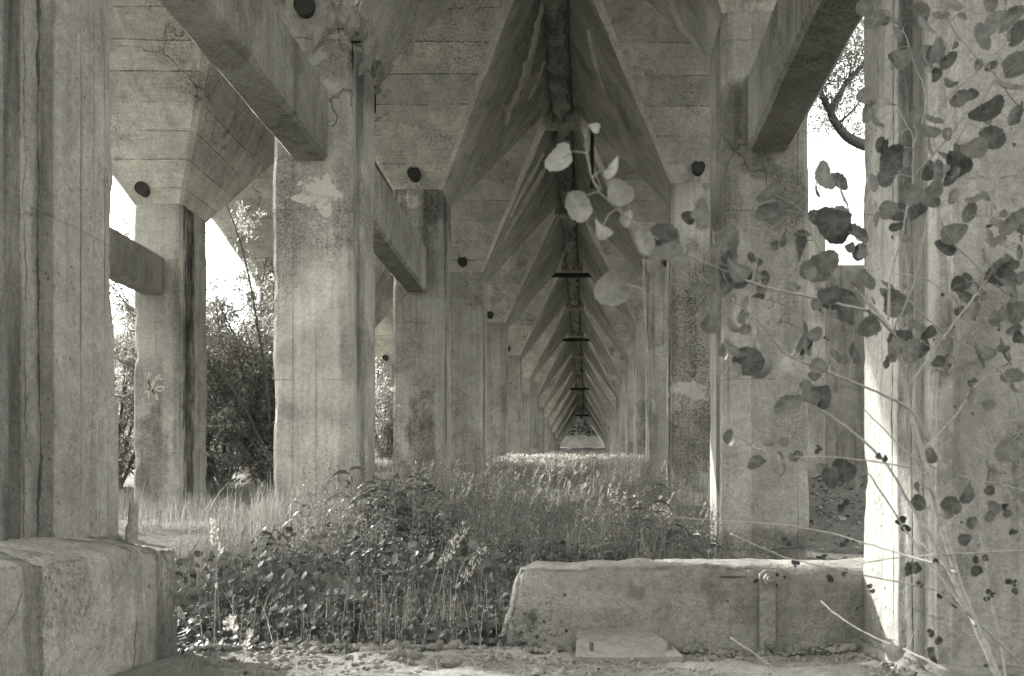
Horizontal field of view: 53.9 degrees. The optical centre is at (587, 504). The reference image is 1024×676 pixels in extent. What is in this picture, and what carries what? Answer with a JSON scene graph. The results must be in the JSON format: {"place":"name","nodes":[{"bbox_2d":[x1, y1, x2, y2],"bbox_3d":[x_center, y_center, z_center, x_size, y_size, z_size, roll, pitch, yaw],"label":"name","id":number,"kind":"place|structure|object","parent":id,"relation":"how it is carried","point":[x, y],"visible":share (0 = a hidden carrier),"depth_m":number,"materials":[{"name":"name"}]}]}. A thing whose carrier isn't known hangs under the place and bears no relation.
{"place":"outdoors","nodes":[
{"label":"outdoors","id":0,"kind":"place"},
{"bbox_2d":[118,438,743,648],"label":"grass","id":1,"kind":"structure","parent":0,"point":[256,523],"depth_m":6.79,"materials":[{"name":"plant"}]},
{"bbox_2d":[375,106,578,260],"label":"deck slab","id":2,"kind":"structure","parent":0,"point":[573,108],"depth_m":19.12,"materials":[{"name":"concrete"}]},
{"bbox_2d":[109,17,865,332],"label":"sky","id":3,"kind":"structure","parent":0,"point":[853,168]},
{"bbox_2d":[114,333,867,654],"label":"ground","id":4,"kind":"structure","parent":0,"point":[578,443],"depth_m":9.94,"materials":[{"name":"soil"}]},
{"bbox_2d":[0,0,117,540],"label":"concrete pillar","id":5,"kind":"structure","parent":4,"relation":"on","point":[58,440],"depth_m":3.54,"materials":[{"name":"concrete"}]},
{"bbox_2d":[543,0,583,414],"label":"ridge beam","id":6,"kind":"structure","parent":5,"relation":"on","point":[557,43],"depth_m":15.70,"materials":[{"name":"concrete"}]},
{"bbox_2d":[555,208,570,218],"bbox_3d":[-0.352,-6.075,21.050,0.657,0.220,0.320,0,0,0],"label":"cross ledge","id":7,"kind":"object","parent":6,"relation":"attached to","point":[561,213],"visible":0.38,"depth_m":20.91,"materials":[{"name":"concrete"}]},
{"bbox_2d":[545,114,585,129],"bbox_3d":[-0.352,-6.074,16.050,0.657,0.222,0.320,0,0,0],"label":"cross ledge","id":8,"kind":"object","parent":6,"relation":"attached to","point":[567,122],"visible":0.98,"depth_m":15.89,"materials":[{"name":"concrete"}]},
{"bbox_2d":[561,265,586,272],"bbox_3d":[-0.352,-6.074,26.050,0.657,0.222,0.320,0,0,0],"label":"cross ledge","id":9,"kind":"object","parent":6,"relation":"attached to","point":[575,269],"visible":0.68,"depth_m":25.89,"materials":[{"name":"concrete"}]},
{"bbox_2d":[566,304,586,310],"bbox_3d":[-0.352,-6.077,31.050,0.657,0.216,0.320,0,0,0],"label":"cross ledge","id":10,"kind":"object","parent":6,"relation":"attached to","point":[577,307],"visible":1,"depth_m":30.89,"materials":[{"name":"concrete"}]},
{"bbox_2d":[569,332,586,336],"bbox_3d":[-0.351,-6.072,36.050,0.657,0.225,0.320,0,0,0],"label":"cross ledge","id":11,"kind":"object","parent":6,"relation":"attached to","point":[576,334],"visible":0.87,"depth_m":35.89,"materials":[{"name":"concrete"}]},
{"bbox_2d":[571,353,584,358],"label":"cross ledge","id":12,"kind":"object","parent":6,"relation":"attached to","point":[577,355],"visible":0.97,"depth_m":40.89,"materials":[{"name":"concrete"}]},
{"bbox_2d":[0,533,177,675],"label":"stone plinth","id":13,"kind":"structure","parent":4,"relation":"on","point":[104,605],"depth_m":3.23,"materials":[{"name":"concrete"}]},
{"bbox_2d":[125,503,137,543],"bbox_3d":[-1.754,0.071,3.860,0.047,0.154,0.047,0,0,0],"label":"iron stub","id":14,"kind":"object","parent":13,"relation":"on","point":[131,532],"visible":1,"depth_m":3.84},
{"bbox_2d":[110,297,133,319],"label":"willow shrub","id":15,"kind":"object","parent":4,"relation":"on","point":[116,306],"depth_m":15.70,"materials":[{"name":"grey plant"}]},
{"bbox_2d":[110,229,208,488],"bbox_3d":[-8.610,-2.440,17.781,4.332,4.918,3.927,0,0,-43],"label":"willow shrub","id":16,"kind":"object","parent":4,"relation":"on","point":[124,451],"visible":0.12,"depth_m":17.40,"materials":[{"name":"grey plant"}]},
{"bbox_2d":[110,0,274,513],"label":"concrete pillar","id":17,"kind":"structure","parent":4,"relation":"on","point":[192,139],"depth_m":13.10,"materials":[{"name":"concrete"}]},
{"bbox_2d":[110,227,163,294],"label":"tie beam","id":18,"kind":"structure","parent":17,"relation":"attached to","point":[136,266],"depth_m":12.32,"materials":[{"name":"concrete"}]},
{"bbox_2d":[109,200,275,495],"bbox_3d":[-5.985,-2.469,15.668,4.041,5.189,4.176,0,0,0],"label":"willow shrub","id":19,"kind":"object","parent":4,"relation":"on","point":[246,428],"visible":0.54,"depth_m":15.45,"materials":[{"name":"grey plant"}]},
{"bbox_2d":[110,247,274,489],"bbox_3d":[-6.661,-2.687,17.266,3.803,5.406,4.010,0,0,43],"label":"willow shrub","id":20,"kind":"object","parent":4,"relation":"on","point":[213,444],"visible":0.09,"depth_m":16.91,"materials":[{"name":"grey plant"}]},
{"bbox_2d":[137,528,356,629],"bbox_3d":[-1.649,0.371,4.889,1.124,0.522,0.354,0,0,0],"label":"round leaf plant","id":21,"kind":"object","parent":4,"relation":"on","point":[287,575],"visible":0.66,"depth_m":4.90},
{"bbox_2d":[276,502,312,537],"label":"tall weed","id":22,"kind":"object","parent":4,"relation":"on","point":[300,512],"visible":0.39,"depth_m":6.40,"materials":[{"name":"grey plant"}]},
{"bbox_2d":[211,163,392,480],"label":"concrete pillar","id":23,"kind":"structure","parent":4,"relation":"on","point":[256,191],"depth_m":17.38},
{"bbox_2d":[300,564,366,627],"bbox_3d":[-1.185,0.471,4.791,0.452,0.362,0.250,0,0,41],"label":"round leaf plant","id":24,"kind":"object","parent":4,"relation":"on","point":[334,583],"visible":0.62,"depth_m":4.77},
{"bbox_2d":[324,466,371,530],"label":"tall weed","id":25,"kind":"object","parent":4,"relation":"on","point":[348,481],"visible":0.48,"depth_m":6.58,"materials":[{"name":"grey plant"}]},
{"bbox_2d":[342,495,371,523],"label":"tall weed","id":26,"kind":"object","parent":4,"relation":"on","point":[355,507],"visible":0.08,"depth_m":6.73,"materials":[{"name":"grey plant"}]},
{"bbox_2d":[270,0,456,523],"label":"concrete pillar","id":27,"kind":"structure","parent":4,"relation":"on","point":[324,311],"depth_m":8.10,"materials":[{"name":"concrete"}]},
{"bbox_2d":[159,0,327,160],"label":"tie beam","id":28,"kind":"structure","parent":27,"relation":"attached to","point":[252,51],"depth_m":6.69,"materials":[{"name":"concrete"}]},
{"bbox_2d":[373,167,426,291],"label":"tie beam","id":29,"kind":"structure","parent":27,"relation":"attached to","point":[400,250],"depth_m":11.31,"materials":[{"name":"concrete"}]},
{"bbox_2d":[345,483,384,536],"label":"tall weed","id":30,"kind":"object","parent":4,"relation":"on","point":[365,486],"visible":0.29,"depth_m":6.57,"materials":[{"name":"grey plant"}]},
{"bbox_2d":[356,475,392,519],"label":"tall weed","id":31,"kind":"object","parent":4,"relation":"on","point":[371,482],"visible":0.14,"depth_m":6.76,"materials":[{"name":"grey plant"}]},
{"bbox_2d":[352,488,400,546],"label":"tall weed","id":32,"kind":"object","parent":4,"relation":"on","point":[365,506],"visible":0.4,"depth_m":6.43,"materials":[{"name":"grey plant"}]},
{"bbox_2d":[357,482,407,537],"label":"tall weed","id":33,"kind":"object","parent":4,"relation":"on","point":[399,513],"visible":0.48,"depth_m":6.46,"materials":[{"name":"grey plant"}]},
{"bbox_2d":[374,358,393,462],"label":"willow shrub","id":34,"kind":"object","parent":4,"relation":"on","point":[386,416],"visible":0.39,"depth_m":27.34,"materials":[{"name":"grey plant"}]},
{"bbox_2d":[374,254,393,327],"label":"concrete pillar","id":35,"kind":"structure","parent":4,"relation":"on","point":[384,281],"depth_m":23.33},
{"bbox_2d":[375,308,393,459],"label":"concrete pillar","id":36,"kind":"structure","parent":4,"relation":"on","point":[384,345],"depth_m":27.88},
{"bbox_2d":[368,505,415,541],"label":"tall weed","id":37,"kind":"object","parent":4,"relation":"on","point":[400,510],"visible":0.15,"depth_m":6.59,"materials":[{"name":"grey plant"}]},
{"bbox_2d":[369,472,418,553],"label":"tall weed","id":38,"kind":"object","parent":4,"relation":"on","point":[401,519],"visible":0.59,"depth_m":6.41,"materials":[{"name":"grey plant"}]},
{"bbox_2d":[401,471,429,516],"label":"tall weed","id":39,"kind":"object","parent":4,"relation":"on","point":[418,473],"visible":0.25,"depth_m":7.39,"materials":[{"name":"grey plant"}]},
{"bbox_2d":[393,502,438,544],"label":"tall weed","id":40,"kind":"object","parent":4,"relation":"on","point":[411,516],"visible":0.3,"depth_m":6.85,"materials":[{"name":"grey plant"}]},
{"bbox_2d":[374,535,463,612],"bbox_3d":[-0.868,0.367,5.199,0.468,0.422,0.264,0,0,0],"label":"round leaf plant","id":41,"kind":"object","parent":4,"relation":"on","point":[394,548],"visible":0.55,"depth_m":5.19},
{"bbox_2d":[402,477,441,529],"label":"tall weed","id":42,"kind":"object","parent":4,"relation":"on","point":[415,482],"visible":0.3,"depth_m":7.17,"materials":[{"name":"grey plant"}]},
{"bbox_2d":[181,478,668,631],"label":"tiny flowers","id":43,"kind":"object","parent":4,"relation":"on","point":[390,577],"visible":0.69,"depth_m":4.76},
{"bbox_2d":[404,511,450,543],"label":"tall weed","id":44,"kind":"object","parent":4,"relation":"on","point":[424,527],"visible":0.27,"depth_m":6.72,"materials":[{"name":"grey plant"}]},
{"bbox_2d":[411,484,447,525],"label":"tall weed","id":45,"kind":"object","parent":4,"relation":"on","point":[432,489],"visible":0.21,"depth_m":7.41,"materials":[{"name":"grey plant"}]},
{"bbox_2d":[413,490,457,558],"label":"tall weed","id":46,"kind":"object","parent":4,"relation":"on","point":[428,515],"visible":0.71,"depth_m":6.40,"materials":[{"name":"grey plant"}]},
{"bbox_2d":[426,530,463,624],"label":"plume grass","id":47,"kind":"object","parent":4,"relation":"on","point":[451,540],"depth_m":4.60,"materials":[{"name":"grass"},{"name":"dry grass seed heads"}]},
{"bbox_2d":[436,521,468,610],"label":"plume grass","id":48,"kind":"object","parent":4,"relation":"on","point":[452,555],"depth_m":4.60,"materials":[{"name":"grey plant"}]},
{"bbox_2d":[174,522,744,654],"bbox_3d":[-0.603,0.408,5.100,3.238,0.615,2.342,0,0,0],"label":"ground cover","id":49,"kind":"object","parent":4,"relation":"on","point":[316,631],"visible":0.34,"depth_m":4.65,"materials":[{"name":"grey plant"}]},
{"bbox_2d":[374,0,551,498],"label":"concrete pillar","id":50,"kind":"structure","parent":4,"relation":"on","point":[463,104],"depth_m":13.10,"materials":[{"name":"concrete"}]},
{"bbox_2d":[451,543,485,607],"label":"plume grass","id":51,"kind":"object","parent":4,"relation":"on","point":[472,566],"depth_m":4.60,"materials":[{"name":"grey plant"}]},
{"bbox_2d":[420,539,521,617],"bbox_3d":[-0.565,0.395,4.999,0.546,0.454,0.212,0,0,0],"label":"round leaf plant","id":52,"kind":"object","parent":4,"relation":"on","point":[485,562],"visible":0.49,"depth_m":4.99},
{"bbox_2d":[461,609,500,643],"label":"round leaf plant","id":53,"kind":"object","parent":4,"relation":"on","point":[487,613],"visible":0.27,"depth_m":4.29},
{"bbox_2d":[237,405,772,622],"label":"scrubby herbs","id":54,"kind":"object","parent":4,"relation":"on","point":[507,539],"visible":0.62,"depth_m":6.41,"materials":[{"name":"grey plant"}]},
{"bbox_2d":[451,109,560,476],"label":"concrete pillar","id":55,"kind":"structure","parent":4,"relation":"on","point":[502,209],"depth_m":18.10,"materials":[{"name":"concrete"}]},
{"bbox_2d":[114,649,899,675],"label":"rubble sill","id":56,"kind":"structure","parent":4,"relation":"on","point":[732,666],"depth_m":3.48,"materials":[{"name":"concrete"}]},
{"bbox_2d":[173,606,209,642],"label":"seed sprig","id":57,"kind":"object","parent":56,"relation":"on","point":[178,608],"visible":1,"depth_m":3.75,"materials":[{"name":"grey plant"}]},
{"bbox_2d":[209,518,223,645],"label":"grass stalk","id":58,"kind":"object","parent":56,"relation":"on","point":[212,521],"depth_m":3.75,"materials":[{"name":"grey plant"}]},
{"bbox_2d":[223,614,241,643],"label":"seed sprig","id":59,"kind":"object","parent":56,"relation":"on","point":[230,623],"visible":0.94,"depth_m":3.75,"materials":[{"name":"white plant"}]},
{"bbox_2d":[241,628,252,664],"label":"seed sprig","id":60,"kind":"object","parent":56,"relation":"on","point":[246,641],"visible":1,"depth_m":3.60,"materials":[{"name":"white plant"}]},
{"bbox_2d":[487,203,565,467],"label":"concrete pillar","id":61,"kind":"structure","parent":4,"relation":"on","point":[521,277],"depth_m":23.10,"materials":[{"name":"concrete"}]},
{"bbox_2d":[551,273,591,277],"bbox_3d":[-0.400,-5.845,25.550,1.140,0.110,0.060,0,0,0],"label":"steel bar","id":62,"kind":"object","parent":61,"relation":"attached to","point":[571,275],"visible":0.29,"depth_m":25.55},
{"bbox_2d":[138,639,917,675],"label":"gravel","id":63,"kind":"structure","parent":4,"relation":"on","point":[398,647],"depth_m":3.65,"materials":[{"name":"gravel"}]},
{"bbox_2d":[176,571,885,675],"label":"straw blades","id":64,"kind":"object","parent":4,"relation":"on","point":[402,614],"visible":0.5,"depth_m":4.25,"materials":[{"name":"grey plant"}]},
{"bbox_2d":[508,251,568,455],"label":"concrete pillar","id":65,"kind":"structure","parent":4,"relation":"on","point":[536,317],"depth_m":28.10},
{"bbox_2d":[522,302,571,456],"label":"concrete pillar","id":66,"kind":"structure","parent":4,"relation":"on","point":[536,357],"depth_m":33.10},
{"bbox_2d":[531,329,573,454],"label":"concrete pillar","id":67,"kind":"structure","parent":4,"relation":"on","point":[551,367],"depth_m":38.10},
{"bbox_2d":[541,541,566,561],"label":"tall weed","id":68,"kind":"object","parent":4,"relation":"on","point":[550,556],"visible":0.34,"depth_m":5.67,"materials":[{"name":"grey plant"}]},
{"bbox_2d":[539,350,575,454],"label":"concrete pillar","id":69,"kind":"structure","parent":4,"relation":"on","point":[556,382],"depth_m":43.10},
{"bbox_2d":[544,367,575,452],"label":"concrete pillar","id":70,"kind":"structure","parent":4,"relation":"on","point":[559,395],"depth_m":48.10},
{"bbox_2d":[549,381,576,450],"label":"concrete pillar","id":71,"kind":"structure","parent":4,"relation":"on","point":[561,407],"depth_m":52.93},
{"bbox_2d":[552,393,577,449],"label":"concrete pillar","id":72,"kind":"structure","parent":4,"relation":"on","point":[564,414],"depth_m":57.92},
{"bbox_2d":[555,401,578,449],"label":"concrete pillar","id":73,"kind":"structure","parent":4,"relation":"on","point":[565,423],"depth_m":62.90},
{"bbox_2d":[558,409,579,447],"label":"concrete pillar","id":74,"kind":"structure","parent":4,"relation":"on","point":[567,429],"depth_m":67.83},
{"bbox_2d":[568,535,588,561],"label":"tall weed","id":75,"kind":"object","parent":4,"relation":"on","point":[579,549],"visible":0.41,"depth_m":5.58,"materials":[{"name":"grey plant"}]},
{"bbox_2d":[568,416,597,435],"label":"hillside scrub","id":76,"kind":"object","parent":4,"relation":"on","point":[586,424],"visible":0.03,"depth_m":73.52,"materials":[{"name":"grey plant"}]},
{"bbox_2d":[584,409,604,447],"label":"concrete pillar","id":77,"kind":"structure","parent":4,"relation":"on","point":[595,428],"depth_m":67.82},
{"bbox_2d":[584,402,605,448],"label":"concrete pillar","id":78,"kind":"structure","parent":4,"relation":"on","point":[595,421],"depth_m":62.81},
{"bbox_2d":[583,392,607,449],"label":"concrete pillar","id":79,"kind":"structure","parent":4,"relation":"on","point":[598,417],"depth_m":57.88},
{"bbox_2d":[583,381,609,450],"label":"concrete pillar","id":80,"kind":"structure","parent":4,"relation":"on","point":[598,406],"depth_m":52.91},
{"bbox_2d":[582,367,612,452],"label":"concrete pillar","id":81,"kind":"structure","parent":4,"relation":"on","point":[598,395],"depth_m":47.99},
{"bbox_2d":[582,351,615,454],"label":"concrete pillar","id":82,"kind":"structure","parent":4,"relation":"on","point":[599,382],"depth_m":42.98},
{"bbox_2d":[581,329,619,453],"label":"concrete pillar","id":83,"kind":"structure","parent":4,"relation":"on","point":[601,366],"depth_m":38.04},
{"bbox_2d":[580,300,625,454],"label":"concrete pillar","id":84,"kind":"structure","parent":4,"relation":"on","point":[604,345],"depth_m":33.08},
{"bbox_2d":[562,338,589,340],"bbox_3d":[-0.400,-5.845,35.550,1.060,0.110,0.060,0,0,0],"label":"steel bar","id":85,"kind":"object","parent":84,"relation":"attached to","point":[575,339],"visible":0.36,"depth_m":35.52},
{"bbox_2d":[578,261,633,454],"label":"concrete pillar","id":86,"kind":"structure","parent":4,"relation":"on","point":[615,325],"depth_m":28.10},
{"bbox_2d":[577,217,645,468],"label":"concrete pillar","id":87,"kind":"structure","parent":4,"relation":"on","point":[598,259],"depth_m":23.10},
{"bbox_2d":[599,538,626,560],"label":"tall weed","id":88,"kind":"object","parent":4,"relation":"on","point":[614,556],"visible":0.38,"depth_m":5.86,"materials":[{"name":"grey plant"}]},
{"bbox_2d":[572,109,665,479],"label":"concrete pillar","id":89,"kind":"structure","parent":4,"relation":"on","point":[646,205],"depth_m":18.10,"materials":[{"name":"concrete"}]},
{"bbox_2d":[590,130,593,187],"bbox_3d":[0.070,-5.750,16.310,0.060,1.200,0.020,0,0,0],"label":"hanging strap","id":90,"kind":"object","parent":89,"relation":"hanging from","point":[592,155],"visible":0.64,"depth_m":16.30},
{"bbox_2d":[598,502,639,552],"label":"tall weed","id":91,"kind":"object","parent":4,"relation":"on","point":[617,504],"visible":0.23,"depth_m":7.25,"materials":[{"name":"grey plant"}]},
{"bbox_2d":[603,481,653,549],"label":"tall weed","id":92,"kind":"object","parent":4,"relation":"on","point":[631,504],"visible":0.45,"depth_m":6.77,"materials":[{"name":"grey plant"}]},
{"bbox_2d":[575,627,683,663],"bbox_3d":[0.152,0.558,3.805,0.394,0.157,0.290,0,0,0],"label":"mortar pad","id":93,"kind":"object","parent":4,"relation":"on","point":[638,644],"visible":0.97,"depth_m":3.75,"materials":[{"name":"concrete"}]},
{"bbox_2d":[568,0,710,505],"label":"concrete pillar","id":94,"kind":"structure","parent":4,"relation":"on","point":[640,80],"depth_m":13.10,"materials":[{"name":"concrete"}]},
{"bbox_2d":[622,518,661,559],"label":"tall weed","id":95,"kind":"object","parent":4,"relation":"on","point":[643,520],"visible":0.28,"depth_m":6.51,"materials":[{"name":"grey plant"}]},
{"bbox_2d":[622,487,671,556],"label":"tall weed","id":96,"kind":"object","parent":4,"relation":"on","point":[639,504],"visible":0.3,"depth_m":6.97,"materials":[{"name":"grey plant"}]},
{"bbox_2d":[625,484,672,555],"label":"tall weed","id":97,"kind":"object","parent":4,"relation":"on","point":[641,497],"visible":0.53,"depth_m":6.67,"materials":[{"name":"grey plant"}]},
{"bbox_2d":[635,502,680,555],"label":"tall weed","id":98,"kind":"object","parent":4,"relation":"on","point":[670,509],"visible":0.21,"depth_m":7.20,"materials":[{"name":"grey plant"}]},
{"bbox_2d":[646,524,697,558],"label":"tall weed","id":99,"kind":"object","parent":4,"relation":"on","point":[658,543],"visible":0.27,"depth_m":6.57,"materials":[{"name":"grey plant"}]},
{"bbox_2d":[496,557,864,655],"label":"wall","id":100,"kind":"structure","parent":4,"relation":"on","point":[753,605],"depth_m":3.97,"materials":[{"name":"concrete"}]},
{"bbox_2d":[655,515,706,558],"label":"tall weed","id":101,"kind":"object","parent":4,"relation":"on","point":[678,519],"visible":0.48,"depth_m":6.36,"materials":[{"name":"grey plant"}]},
{"bbox_2d":[677,524,718,558],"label":"tall weed","id":102,"kind":"object","parent":4,"relation":"on","point":[698,539],"visible":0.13,"depth_m":6.99,"materials":[{"name":"grey plant"}]},
{"bbox_2d":[686,529,728,558],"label":"tall weed","id":103,"kind":"object","parent":4,"relation":"on","point":[698,547],"visible":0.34,"depth_m":6.76,"materials":[{"name":"grey plant"}]},
{"bbox_2d":[647,0,808,559],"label":"concrete pillar","id":104,"kind":"structure","parent":4,"relation":"on","point":[725,37],"depth_m":8.10,"materials":[{"name":"concrete"}]},
{"bbox_2d":[747,0,863,150],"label":"tie beam","id":105,"kind":"structure","parent":104,"relation":"attached to","point":[803,44],"depth_m":6.77,"materials":[{"name":"concrete"}]},
{"bbox_2d":[545,0,1023,675],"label":"poplar sapling","id":106,"kind":"object","parent":4,"relation":"on","point":[835,226],"visible":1,"depth_m":2.29,"materials":[{"name":"grey plant"}]},
{"bbox_2d":[807,18,864,173],"bbox_3d":[5.737,-5.153,14.194,8.019,11.347,5.476,0,0,0],"label":"leafy tree","id":107,"kind":"object","parent":4,"relation":"on","point":[842,131],"visible":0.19,"depth_m":13.56,"materials":[{"name":"grey plant"}]},
{"bbox_2d":[807,222,867,476],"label":"retaining wall","id":108,"kind":"structure","parent":4,"relation":"on","point":[830,435],"depth_m":20.12,"materials":[{"name":"concrete"}]},
{"bbox_2d":[807,475,867,559],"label":"leaf litter","id":109,"kind":"object","parent":4,"relation":"on","point":[824,500],"visible":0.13,"depth_m":11.94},
{"bbox_2d":[863,0,1023,666],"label":"concrete pillar","id":110,"kind":"structure","parent":4,"relation":"on","point":[967,440],"depth_m":3.13,"materials":[{"name":"concrete"}]},
{"bbox_2d":[854,633,1023,675],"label":"pillar footing","id":111,"kind":"object","parent":110,"relation":"attached to","point":[867,644],"visible":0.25,"depth_m":3.20,"materials":[{"name":"concrete"}]},
{"bbox_2d":[371,451,713,556],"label":"feather grass","id":112,"kind":"structure","parent":0,"point":[583,459],"depth_m":17.48,"materials":[{"name":"plant"}]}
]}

